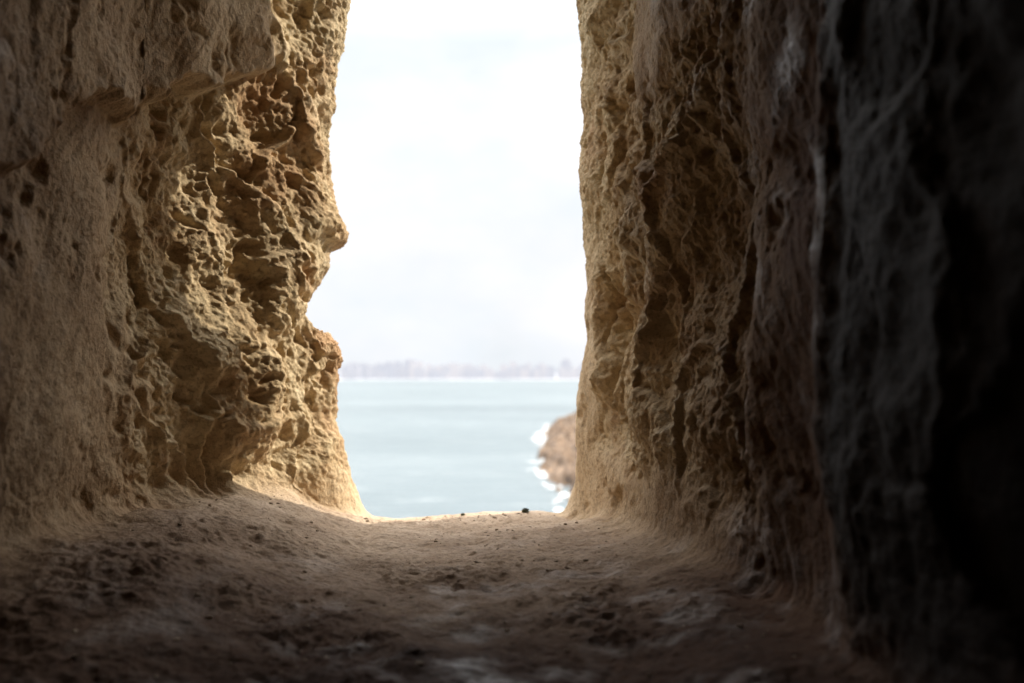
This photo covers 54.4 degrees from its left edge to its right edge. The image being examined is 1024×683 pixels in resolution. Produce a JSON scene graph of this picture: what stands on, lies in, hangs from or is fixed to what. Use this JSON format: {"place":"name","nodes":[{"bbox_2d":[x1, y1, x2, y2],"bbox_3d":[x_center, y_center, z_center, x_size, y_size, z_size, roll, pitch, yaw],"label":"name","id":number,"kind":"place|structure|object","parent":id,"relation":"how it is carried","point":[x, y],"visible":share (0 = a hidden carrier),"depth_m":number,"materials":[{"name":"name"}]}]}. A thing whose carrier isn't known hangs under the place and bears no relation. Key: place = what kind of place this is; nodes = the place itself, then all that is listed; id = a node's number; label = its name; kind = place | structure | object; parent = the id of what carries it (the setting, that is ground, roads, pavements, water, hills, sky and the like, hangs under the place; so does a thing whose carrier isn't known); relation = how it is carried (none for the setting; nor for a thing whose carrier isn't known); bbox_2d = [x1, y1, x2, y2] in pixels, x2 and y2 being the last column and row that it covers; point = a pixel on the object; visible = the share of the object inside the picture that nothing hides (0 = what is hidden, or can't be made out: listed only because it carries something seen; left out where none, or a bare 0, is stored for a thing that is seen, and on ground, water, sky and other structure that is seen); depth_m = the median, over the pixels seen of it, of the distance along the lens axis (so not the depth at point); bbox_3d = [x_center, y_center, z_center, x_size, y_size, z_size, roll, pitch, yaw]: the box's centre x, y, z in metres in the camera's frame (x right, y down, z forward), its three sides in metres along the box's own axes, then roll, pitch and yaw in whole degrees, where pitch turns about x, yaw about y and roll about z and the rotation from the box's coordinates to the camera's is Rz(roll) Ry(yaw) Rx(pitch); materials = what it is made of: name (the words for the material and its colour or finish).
{"place":"outdoors","nodes":[
{"label":"outdoors","id":0,"kind":"place"},
{"bbox_2d":[0,485,884,682],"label":"stone floor","id":1,"kind":"structure","parent":0,"point":[608,637],"depth_m":1.44,"materials":[{"name":"stone"}]},
{"bbox_2d":[0,0,365,554],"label":"stone wall","id":2,"kind":"structure","parent":1,"relation":"on","point":[174,233],"depth_m":2.08,"materials":[{"name":"beige stone"}]},
{"bbox_2d":[27,495,795,680],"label":"pebbles","id":3,"kind":"object","parent":1,"relation":"on","point":[74,656],"visible":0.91,"depth_m":1.49,"materials":[{"name":"stone"}]},
{"bbox_2d":[564,0,1023,682],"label":"stone wall","id":4,"kind":"structure","parent":1,"relation":"on","point":[800,386],"depth_m":1.20,"materials":[{"name":"stone"}]},
{"bbox_2d":[305,0,586,372],"label":"sky","id":5,"kind":"structure","parent":0,"point":[456,130],"materials":[{"name":"white"}]},
{"bbox_2d":[336,380,578,518],"bbox_3d":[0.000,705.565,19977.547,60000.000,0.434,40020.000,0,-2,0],"label":"sea","id":6,"kind":"structure","parent":0,"point":[418,448],"depth_m":225.43,"materials":[{"name":"liquid"}]},
{"bbox_2d":[531,424,570,512],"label":"sea foam","id":7,"kind":"object","parent":6,"relation":"on","point":[540,474],"visible":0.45,"depth_m":151.63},
{"bbox_2d":[339,373,579,379],"bbox_3d":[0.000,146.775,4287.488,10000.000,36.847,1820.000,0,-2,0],"label":"distant land","id":8,"kind":"structure","parent":0,"point":[460,379],"depth_m":3474.14,"materials":[{"name":"grey"}]},
{"bbox_2d":[338,358,581,378],"bbox_3d":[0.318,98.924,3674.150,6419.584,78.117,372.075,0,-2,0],"label":"distant city","id":9,"kind":"object","parent":8,"relation":"on","point":[411,369],"visible":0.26,"depth_m":3575.39},
{"bbox_2d":[537,411,576,502],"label":"rocky shore","id":10,"kind":"structure","parent":0,"point":[557,452],"depth_m":169.26,"materials":[{"name":"beige stone"}]}
]}

